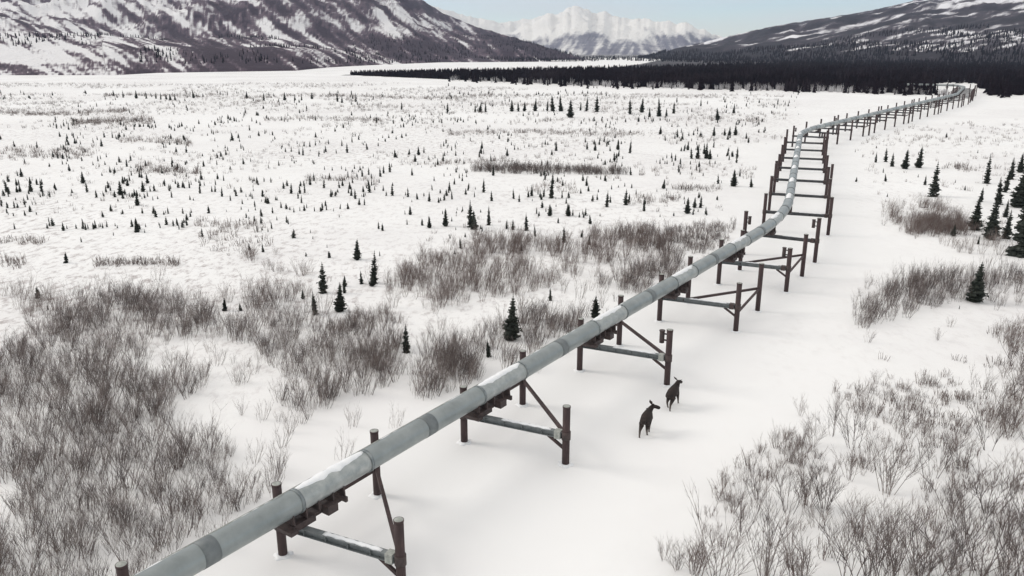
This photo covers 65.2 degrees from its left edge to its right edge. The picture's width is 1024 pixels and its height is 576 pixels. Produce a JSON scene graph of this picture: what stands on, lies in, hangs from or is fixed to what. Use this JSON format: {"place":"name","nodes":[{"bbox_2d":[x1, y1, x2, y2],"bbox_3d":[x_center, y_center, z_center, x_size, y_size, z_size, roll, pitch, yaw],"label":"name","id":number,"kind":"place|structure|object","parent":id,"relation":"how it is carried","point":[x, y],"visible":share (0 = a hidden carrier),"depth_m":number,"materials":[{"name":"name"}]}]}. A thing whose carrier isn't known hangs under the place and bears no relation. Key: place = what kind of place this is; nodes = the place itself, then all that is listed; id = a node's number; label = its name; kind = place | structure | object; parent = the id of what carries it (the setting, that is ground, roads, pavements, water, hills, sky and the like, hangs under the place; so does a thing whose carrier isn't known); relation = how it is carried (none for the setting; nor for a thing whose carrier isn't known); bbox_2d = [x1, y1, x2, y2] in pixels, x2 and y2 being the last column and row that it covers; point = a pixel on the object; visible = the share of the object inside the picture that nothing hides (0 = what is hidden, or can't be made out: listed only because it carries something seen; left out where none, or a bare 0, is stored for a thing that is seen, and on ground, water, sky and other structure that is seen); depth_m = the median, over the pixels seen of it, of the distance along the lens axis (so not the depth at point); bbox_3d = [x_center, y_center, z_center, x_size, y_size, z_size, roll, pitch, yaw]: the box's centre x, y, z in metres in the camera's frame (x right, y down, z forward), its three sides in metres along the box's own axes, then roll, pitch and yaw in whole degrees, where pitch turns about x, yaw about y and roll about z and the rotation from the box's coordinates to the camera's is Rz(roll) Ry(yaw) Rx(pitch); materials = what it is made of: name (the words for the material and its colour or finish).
{"place":"outdoors","nodes":[
{"label":"outdoors","id":0,"kind":"place"},
{"bbox_2d":[0,0,586,74],"bbox_3d":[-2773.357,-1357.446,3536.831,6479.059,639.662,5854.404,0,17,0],"label":"mountain range","id":1,"kind":"structure","parent":0,"point":[197,28],"depth_m":1900.70,"materials":[{"name":"snow"}]},
{"bbox_2d":[0,55,1023,575],"bbox_3d":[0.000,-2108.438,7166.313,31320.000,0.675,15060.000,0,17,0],"label":"snow ground","id":2,"kind":"structure","parent":0,"point":[616,499],"depth_m":84.12,"materials":[{"name":"snow"}]},
{"bbox_2d":[115,560,128,575],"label":"pipe support","id":3,"kind":"object","parent":2,"relation":"on","point":[121,567],"visible":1,"depth_m":35.12,"materials":[{"name":"brown paint"}]},
{"bbox_2d":[132,83,965,575],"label":"pipeline","id":4,"kind":"object","parent":3,"relation":"on","point":[210,549],"visible":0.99,"depth_m":49.19,"materials":[{"name":"metal"}]},
{"bbox_2d":[0,266,312,322],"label":"sparse twigs","id":5,"kind":"object","parent":2,"relation":"on","point":[76,294],"visible":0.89,"depth_m":86.46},
{"bbox_2d":[0,258,445,575],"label":"willow thicket","id":6,"kind":"object","parent":2,"relation":"on","point":[89,407],"visible":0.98,"depth_m":58.55,"materials":[{"name":"plant"}]},
{"bbox_2d":[242,237,317,275],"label":"brush patch","id":7,"kind":"object","parent":2,"relation":"on","point":[252,255],"visible":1,"depth_m":98.00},
{"bbox_2d":[316,264,327,293],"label":"spruce tree","id":8,"kind":"object","parent":2,"relation":"on","point":[322,285],"visible":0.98,"depth_m":88.71,"materials":[{"name":"green plant"}]},
{"bbox_2d":[271,429,406,575],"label":"pipe support","id":9,"kind":"object","parent":2,"relation":"on","point":[301,522],"visible":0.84,"depth_m":41.54,"materials":[{"name":"brown paint"}]},
{"bbox_2d":[333,283,347,311],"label":"spruce tree","id":10,"kind":"object","parent":2,"relation":"on","point":[340,301],"visible":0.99,"depth_m":82.20,"materials":[{"name":"green plant"}]},
{"bbox_2d":[353,240,361,259],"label":"spruce tree","id":11,"kind":"object","parent":2,"relation":"on","point":[357,254],"visible":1,"depth_m":102.65,"materials":[{"name":"green plant"}]},
{"bbox_2d":[320,323,408,375],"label":"willow thicket","id":12,"kind":"object","parent":2,"relation":"on","point":[392,346],"visible":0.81,"depth_m":69.49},
{"bbox_2d":[369,251,378,283],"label":"spruce tree","id":13,"kind":"object","parent":2,"relation":"on","point":[374,269],"visible":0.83,"depth_m":92.38,"materials":[{"name":"green plant"}]},
{"bbox_2d":[401,324,410,352],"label":"spruce tree","id":14,"kind":"object","parent":2,"relation":"on","point":[405,342],"visible":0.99,"depth_m":71.37,"materials":[{"name":"green plant"}]},
{"bbox_2d":[323,229,583,333],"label":"sparse twigs","id":15,"kind":"object","parent":2,"relation":"on","point":[391,287],"visible":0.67,"depth_m":88.68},
{"bbox_2d":[0,83,977,256],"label":"tiny spruces","id":16,"kind":"object","parent":2,"relation":"on","point":[133,194],"visible":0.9,"depth_m":179.49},
{"bbox_2d":[310,232,711,399],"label":"willow thicket","id":17,"kind":"object","parent":2,"relation":"on","point":[451,360],"visible":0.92,"depth_m":73.81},
{"bbox_2d":[0,23,1023,97],"bbox_3d":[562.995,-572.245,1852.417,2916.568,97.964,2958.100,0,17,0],"label":"forest","id":18,"kind":"object","parent":2,"relation":"on","point":[1005,78],"visible":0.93,"depth_m":774.99,"materials":[{"name":"plant"}]},
{"bbox_2d":[0,81,1023,447],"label":"scrub","id":19,"kind":"object","parent":2,"relation":"on","point":[158,169],"visible":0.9,"depth_m":238.73,"materials":[{"name":"plant"}]},
{"bbox_2d":[502,296,522,340],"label":"spruce tree","id":20,"kind":"object","parent":2,"relation":"on","point":[510,327],"visible":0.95,"depth_m":74.07,"materials":[{"name":"green plant"}]},
{"bbox_2d":[456,349,573,468],"bbox_3d":[1.772,8.649,55.616,8.696,5.256,8.758,11,20,33],"label":"pipe support","id":21,"kind":"object","parent":2,"relation":"on","point":[499,401],"visible":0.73,"depth_m":53.60,"materials":[{"name":"brown paint"}]},
{"bbox_2d":[365,218,687,313],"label":"willow thicket","id":22,"kind":"object","parent":2,"relation":"on","point":[515,245],"visible":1,"depth_m":98.99,"materials":[{"name":"plant"}]},
{"bbox_2d":[470,158,628,174],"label":"brush line","id":23,"kind":"object","parent":2,"relation":"on","point":[516,165],"visible":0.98,"depth_m":177.41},
{"bbox_2d":[590,297,600,317],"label":"spruce tree","id":24,"kind":"object","parent":2,"relation":"on","point":[595,311],"visible":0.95,"depth_m":80.76,"materials":[{"name":"green plant"}]},
{"bbox_2d":[573,295,672,387],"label":"pipe support","id":25,"kind":"object","parent":2,"relation":"on","point":[595,342],"visible":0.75,"depth_m":65.70,"materials":[{"name":"brown paint"}]},
{"bbox_2d":[639,400,659,437],"bbox_3d":[9.550,9.260,56.493,0.969,2.129,2.343,11,20,33],"label":"moose","id":26,"kind":"object","parent":2,"relation":"on","point":[646,418],"visible":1,"depth_m":55.99,"materials":[{"name":"fur"}]},
{"bbox_2d":[665,377,682,410],"bbox_3d":[12.312,7.997,60.734,0.852,2.129,2.385,11,20,31],"label":"moose","id":27,"kind":"object","parent":2,"relation":"on","point":[672,393],"visible":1,"depth_m":60.21,"materials":[{"name":"fur"}]},
{"bbox_2d":[656,535,691,570],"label":"willow shrub","id":28,"kind":"object","parent":2,"relation":"on","point":[674,545],"visible":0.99,"depth_m":41.52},
{"bbox_2d":[612,217,736,252],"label":"willow thicket","id":29,"kind":"object","parent":2,"relation":"on","point":[700,228],"visible":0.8,"depth_m":114.67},
{"bbox_2d":[450,76,948,94],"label":"frosted brush","id":30,"kind":"object","parent":2,"relation":"on","point":[736,86],"visible":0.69,"depth_m":543.86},
{"bbox_2d":[681,508,727,575],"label":"willow shrub","id":31,"kind":"object","parent":2,"relation":"on","point":[698,554],"visible":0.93,"depth_m":40.97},
{"bbox_2d":[654,256,763,332],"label":"pipe support","id":32,"kind":"object","parent":2,"relation":"on","point":[685,288],"visible":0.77,"depth_m":78.73,"materials":[{"name":"brown paint"}]},
{"bbox_2d":[684,481,774,575],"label":"willow shrub","id":33,"kind":"object","parent":2,"relation":"on","point":[719,550],"visible":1,"depth_m":39.74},
{"bbox_2d":[722,475,752,514],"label":"willow shrub","id":34,"kind":"object","parent":2,"relation":"on","point":[731,501],"visible":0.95,"depth_m":46.58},
{"bbox_2d":[733,472,773,535],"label":"willow shrub","id":35,"kind":"object","parent":2,"relation":"on","point":[741,512],"visible":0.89,"depth_m":44.68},
{"bbox_2d":[713,230,808,293],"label":"pipe support","id":36,"kind":"object","parent":2,"relation":"on","point":[740,263],"visible":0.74,"depth_m":90.99,"materials":[{"name":"brown paint"}]},
{"bbox_2d":[742,456,780,501],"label":"willow shrub","id":37,"kind":"object","parent":2,"relation":"on","point":[754,491],"visible":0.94,"depth_m":47.93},
{"bbox_2d":[741,482,804,575],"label":"willow shrub","id":38,"kind":"object","parent":2,"relation":"on","point":[769,534],"visible":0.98,"depth_m":40.63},
{"bbox_2d":[749,542,809,575],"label":"willow shrub","id":39,"kind":"object","parent":2,"relation":"on","point":[768,568],"visible":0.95,"depth_m":39.35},
{"bbox_2d":[743,210,821,263],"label":"pipe support","id":40,"kind":"object","parent":2,"relation":"on","point":[772,233],"visible":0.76,"depth_m":101.90,"materials":[{"name":"brown paint"}]},
{"bbox_2d":[767,458,815,512],"bbox_3d":[16.022,11.516,46.708,2.642,3.991,3.799,10,18,31],"label":"willow shrub","id":41,"kind":"object","parent":2,"relation":"on","point":[798,498],"visible":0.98,"depth_m":46.73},
{"bbox_2d":[769,503,821,575],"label":"willow shrub","id":42,"kind":"object","parent":2,"relation":"on","point":[788,565],"visible":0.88,"depth_m":40.09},
{"bbox_2d":[777,432,815,463],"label":"willow shrub","id":43,"kind":"object","parent":2,"relation":"on","point":[790,446],"visible":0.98,"depth_m":52.15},
{"bbox_2d":[762,193,833,235],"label":"pipe support","id":44,"kind":"object","parent":2,"relation":"on","point":[828,216],"visible":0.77,"depth_m":116.78,"materials":[{"name":"brown paint"}]},
{"bbox_2d":[767,176,831,213],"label":"pipe support","id":45,"kind":"object","parent":2,"relation":"on","point":[827,196],"visible":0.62,"depth_m":131.68,"materials":[{"name":"brown paint"}]},
{"bbox_2d":[776,154,828,184],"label":"pipe support","id":46,"kind":"object","parent":2,"relation":"on","point":[780,157],"visible":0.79,"depth_m":161.42,"materials":[{"name":"brown paint"}]},
{"bbox_2d":[772,161,833,194],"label":"pipe support","id":47,"kind":"object","parent":2,"relation":"on","point":[826,182],"visible":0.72,"depth_m":147.40,"materials":[{"name":"brown paint"}]},
{"bbox_2d":[779,145,827,172],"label":"pipe support","id":48,"kind":"object","parent":2,"relation":"on","point":[802,158],"visible":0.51,"depth_m":176.03,"materials":[{"name":"brown paint"}]},
{"bbox_2d":[783,137,826,163],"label":"pipe support","id":49,"kind":"object","parent":2,"relation":"on","point":[823,150],"visible":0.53,"depth_m":190.81,"materials":[{"name":"brown paint"}]},
{"bbox_2d":[785,129,828,154],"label":"pipe support","id":50,"kind":"object","parent":2,"relation":"on","point":[825,135],"visible":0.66,"depth_m":206.06,"materials":[{"name":"brown paint"}]},
{"bbox_2d":[791,126,829,146],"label":"pipe support","id":51,"kind":"object","parent":2,"relation":"on","point":[795,130],"visible":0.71,"depth_m":220.27,"materials":[{"name":"brown paint"}]},
{"bbox_2d":[785,451,841,508],"bbox_3d":[17.434,11.241,46.515,3.104,4.669,2.802,13,21,37],"label":"willow shrub","id":52,"kind":"object","parent":2,"relation":"on","point":[806,493],"visible":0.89,"depth_m":46.88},
{"bbox_2d":[800,405,828,449],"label":"willow shrub","id":53,"kind":"object","parent":2,"relation":"on","point":[809,439],"visible":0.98,"depth_m":54.39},
{"bbox_2d":[798,493,835,529],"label":"willow shrub","id":54,"kind":"object","parent":2,"relation":"on","point":[813,510],"visible":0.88,"depth_m":45.30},
{"bbox_2d":[804,122,839,143],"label":"pipe support","id":55,"kind":"object","parent":2,"relation":"on","point":[818,131],"visible":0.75,"depth_m":230.50,"materials":[{"name":"brown paint"}]},
{"bbox_2d":[802,453,847,508],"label":"willow shrub","id":56,"kind":"object","parent":2,"relation":"on","point":[829,485],"visible":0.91,"depth_m":46.93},
{"bbox_2d":[815,390,845,436],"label":"willow shrub","id":57,"kind":"object","parent":2,"relation":"on","point":[836,409],"visible":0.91,"depth_m":55.72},
{"bbox_2d":[819,119,853,139],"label":"pipe support","id":58,"kind":"object","parent":2,"relation":"on","point":[833,128],"visible":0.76,"depth_m":240.39,"materials":[{"name":"brown paint"}]},
{"bbox_2d":[809,492,864,562],"bbox_3d":[17.237,12.808,42.510,3.028,3.885,3.527,-14,21,-40],"label":"willow shrub","id":59,"kind":"object","parent":2,"relation":"on","point":[822,514],"visible":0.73,"depth_m":42.42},
{"bbox_2d":[829,444,861,480],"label":"willow shrub","id":60,"kind":"object","parent":2,"relation":"on","point":[852,462],"visible":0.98,"depth_m":50.03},
{"bbox_2d":[827,400,871,447],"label":"willow shrub","id":61,"kind":"object","parent":2,"relation":"on","point":[846,428],"visible":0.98,"depth_m":54.14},
{"bbox_2d":[832,115,871,136],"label":"pipe support","id":62,"kind":"object","parent":2,"relation":"on","point":[845,124],"visible":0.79,"depth_m":251.47,"materials":[{"name":"brown paint"}]},
{"bbox_2d":[836,490,877,523],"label":"willow shrub","id":63,"kind":"object","parent":2,"relation":"on","point":[856,506],"visible":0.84,"depth_m":45.47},
{"bbox_2d":[691,367,1023,575],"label":"twig undergrowth","id":64,"kind":"object","parent":2,"relation":"on","point":[963,397],"visible":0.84,"depth_m":51.93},
{"bbox_2d":[811,493,904,575],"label":"willow shrub","id":65,"kind":"object","parent":2,"relation":"on","point":[852,522],"visible":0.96,"depth_m":39.94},
{"bbox_2d":[861,432,889,460],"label":"willow shrub","id":66,"kind":"object","parent":2,"relation":"on","point":[868,448],"visible":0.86,"depth_m":52.72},
{"bbox_2d":[825,493,929,575],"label":"willow shrub","id":67,"kind":"object","parent":2,"relation":"on","point":[871,555],"visible":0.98,"depth_m":39.18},
{"bbox_2d":[876,106,910,123],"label":"pipe support","id":68,"kind":"object","parent":2,"relation":"on","point":[904,115],"visible":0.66,"depth_m":292.88,"materials":[{"name":"brown paint"}]},
{"bbox_2d":[862,494,925,558],"bbox_3d":[19.758,12.845,41.526,3.270,4.423,3.158,0,17,1],"label":"willow shrub","id":69,"kind":"object","parent":2,"relation":"on","point":[895,529],"visible":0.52,"depth_m":42.05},
{"bbox_2d":[866,428,927,496],"bbox_3d":[23.026,10.579,48.277,3.837,4.963,2.946,9,19,27],"label":"willow shrub","id":70,"kind":"object","parent":2,"relation":"on","point":[888,473],"visible":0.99,"depth_m":48.43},
{"bbox_2d":[861,500,948,575],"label":"willow shrub","id":71,"kind":"object","parent":2,"relation":"on","point":[901,549],"visible":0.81,"depth_m":39.74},
{"bbox_2d":[893,490,939,533],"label":"willow shrub","id":72,"kind":"object","parent":2,"relation":"on","point":[914,513],"visible":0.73,"depth_m":44.98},
{"bbox_2d":[914,146,923,167],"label":"spruce tree","id":73,"kind":"object","parent":2,"relation":"on","point":[919,163],"visible":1,"depth_m":183.67,"materials":[{"name":"green plant"}]},
{"bbox_2d":[885,503,967,575],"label":"willow shrub","id":74,"kind":"object","parent":2,"relation":"on","point":[934,566],"visible":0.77,"depth_m":40.97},
{"bbox_2d":[927,161,941,196],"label":"spruce tree","id":75,"kind":"object","parent":2,"relation":"on","point":[934,188],"visible":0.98,"depth_m":147.51,"materials":[{"name":"green plant"}]},
{"bbox_2d":[850,250,1023,342],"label":"willow thicket","id":76,"kind":"object","parent":2,"relation":"on","point":[918,280],"visible":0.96,"depth_m":87.66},
{"bbox_2d":[881,191,1005,239],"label":"brush clump","id":77,"kind":"object","parent":2,"relation":"on","point":[931,221],"visible":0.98,"depth_m":120.63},
{"bbox_2d":[916,430,979,478],"bbox_3d":[27.144,10.314,50.524,3.985,4.067,1.747,1,17,4],"label":"willow shrub","id":78,"kind":"object","parent":2,"relation":"on","point":[941,452],"visible":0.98,"depth_m":50.36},
{"bbox_2d":[916,462,991,517],"bbox_3d":[25.147,11.750,46.160,3.724,3.670,3.197,4,14,17],"label":"willow shrub","id":79,"kind":"object","parent":2,"relation":"on","point":[951,498],"visible":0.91,"depth_m":45.99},
{"bbox_2d":[933,507,975,572],"bbox_3d":[22.661,13.059,41.083,2.054,4.181,2.725,11,20,32],"label":"willow shrub","id":80,"kind":"object","parent":2,"relation":"on","point":[961,544],"visible":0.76,"depth_m":41.11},
{"bbox_2d":[938,426,981,469],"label":"willow shrub","id":81,"kind":"object","parent":2,"relation":"on","point":[967,447],"visible":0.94,"depth_m":51.52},
{"bbox_2d":[904,498,1023,575],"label":"willow shrub","id":82,"kind":"object","parent":2,"relation":"on","point":[965,553],"visible":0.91,"depth_m":39.28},
{"bbox_2d":[912,482,1017,575],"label":"willow shrub","id":83,"kind":"object","parent":2,"relation":"on","point":[930,562],"visible":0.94,"depth_m":39.42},
{"bbox_2d":[967,198,984,230],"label":"spruce tree","id":84,"kind":"object","parent":2,"relation":"on","point":[976,217],"visible":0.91,"depth_m":119.12,"materials":[{"name":"green plant"}]},
{"bbox_2d":[965,262,988,302],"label":"spruce tree","id":85,"kind":"object","parent":2,"relation":"on","point":[978,285],"visible":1,"depth_m":85.26,"materials":[{"name":"green plant"}]},
{"bbox_2d":[938,226,1018,254],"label":"brush clump","id":86,"kind":"object","parent":2,"relation":"on","point":[993,239],"visible":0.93,"depth_m":108.70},
{"bbox_2d":[938,478,1022,572],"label":"willow shrub","id":87,"kind":"object","parent":2,"relation":"on","point":[990,534],"visible":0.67,"depth_m":41.59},
{"bbox_2d":[964,391,1005,450],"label":"willow shrub","id":88,"kind":"object","parent":2,"relation":"on","point":[999,436],"visible":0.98,"depth_m":53.84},
{"bbox_2d":[958,486,1015,531],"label":"willow shrub","id":89,"kind":"object","parent":2,"relation":"on","point":[981,511],"visible":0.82,"depth_m":44.66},
{"bbox_2d":[982,154,991,183],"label":"spruce tree","id":90,"kind":"object","parent":2,"relation":"on","point":[987,175],"visible":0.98,"depth_m":160.70,"materials":[{"name":"green plant"}]},
{"bbox_2d":[981,199,1002,239],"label":"spruce tree","id":91,"kind":"object","parent":2,"relation":"on","point":[993,217],"visible":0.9,"depth_m":112.90,"materials":[{"name":"green plant"}]},
{"bbox_2d":[961,444,1023,511],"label":"willow shrub","id":92,"kind":"object","parent":2,"relation":"on","point":[992,487],"visible":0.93,"depth_m":46.59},
{"bbox_2d":[969,529,1023,575],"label":"willow shrub","id":93,"kind":"object","parent":2,"relation":"on","point":[1001,560],"visible":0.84,"depth_m":39.31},
{"bbox_2d":[975,494,1023,575],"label":"willow shrub","id":94,"kind":"object","parent":2,"relation":"on","point":[1004,555],"visible":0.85,"depth_m":40.65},
{"bbox_2d":[994,177,1004,204],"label":"spruce tree","id":95,"kind":"object","parent":2,"relation":"on","point":[999,195],"visible":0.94,"depth_m":140.78,"materials":[{"name":"green plant"}]},
{"bbox_2d":[983,313,1023,439],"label":"sparse twigs","id":96,"kind":"object","parent":2,"relation":"on","point":[991,416],"visible":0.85,"depth_m":57.78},
{"bbox_2d":[983,365,1023,409],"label":"willow shrub","id":97,"kind":"object","parent":2,"relation":"on","point":[996,388],"visible":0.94,"depth_m":60.06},
{"bbox_2d":[987,444,1023,488],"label":"willow shrub","id":98,"kind":"object","parent":2,"relation":"on","point":[1015,464],"visible":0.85,"depth_m":49.35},
{"bbox_2d":[1000,210,1012,238],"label":"spruce tree","id":99,"kind":"object","parent":2,"relation":"on","point":[1008,227],"visible":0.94,"depth_m":113.77,"materials":[{"name":"green plant"}]},
{"bbox_2d":[989,388,1023,435],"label":"willow shrub","id":100,"kind":"object","parent":2,"relation":"on","point":[1002,416],"visible":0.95,"depth_m":56.81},
{"bbox_2d":[1001,166,1011,192],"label":"spruce tree","id":101,"kind":"object","parent":2,"relation":"on","point":[1006,186],"visible":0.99,"depth_m":151.63,"materials":[{"name":"green plant"}]},
{"bbox_2d":[991,315,1023,353],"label":"brush clump","id":102,"kind":"object","parent":2,"relation":"on","point":[1014,335],"visible":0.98,"depth_m":73.88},
{"bbox_2d":[997,336,1023,400],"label":"willow shrub","id":103,"kind":"object","parent":2,"relation":"on","point":[1011,370],"visible":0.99,"depth_m":61.55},
{"bbox_2d":[1000,500,1023,575],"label":"willow shrub","id":104,"kind":"object","parent":2,"relation":"on","point":[1017,556],"visible":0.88,"depth_m":39.27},
{"bbox_2d":[1002,469,1023,542],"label":"willow shrub","id":105,"kind":"object","parent":2,"relation":"on","point":[1021,526],"visible":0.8,"depth_m":43.13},
{"bbox_2d":[1005,206,1023,257],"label":"spruce tree","id":106,"kind":"object","parent":2,"relation":"on","point":[1016,251],"visible":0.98,"depth_m":103.72,"materials":[{"name":"green plant"}]},
{"bbox_2d":[1008,170,1023,207],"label":"spruce tree","id":107,"kind":"object","parent":2,"relation":"on","point":[1017,200],"visible":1,"depth_m":137.49,"materials":[{"name":"green plant"}]},
{"bbox_2d":[1010,352,1023,385],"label":"willow shrub","id":108,"kind":"object","parent":2,"relation":"on","point":[1020,372],"visible":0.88,"depth_m":64.78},
{"bbox_2d":[432,6,721,54],"bbox_3d":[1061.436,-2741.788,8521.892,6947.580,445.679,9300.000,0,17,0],"label":"mountain peak","id":109,"kind":"structure","parent":0,"point":[576,30],"depth_m":5733.23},
{"bbox_2d":[423,0,912,36],"label":"sky","id":110,"kind":"structure","parent":0,"point":[724,18],"materials":[{"name":"blue"}]},
{"bbox_2d":[644,0,1023,66],"bbox_3d":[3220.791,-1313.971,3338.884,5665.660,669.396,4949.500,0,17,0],"label":"hillside","id":111,"kind":"structure","parent":0,"point":[995,15],"depth_m":2257.78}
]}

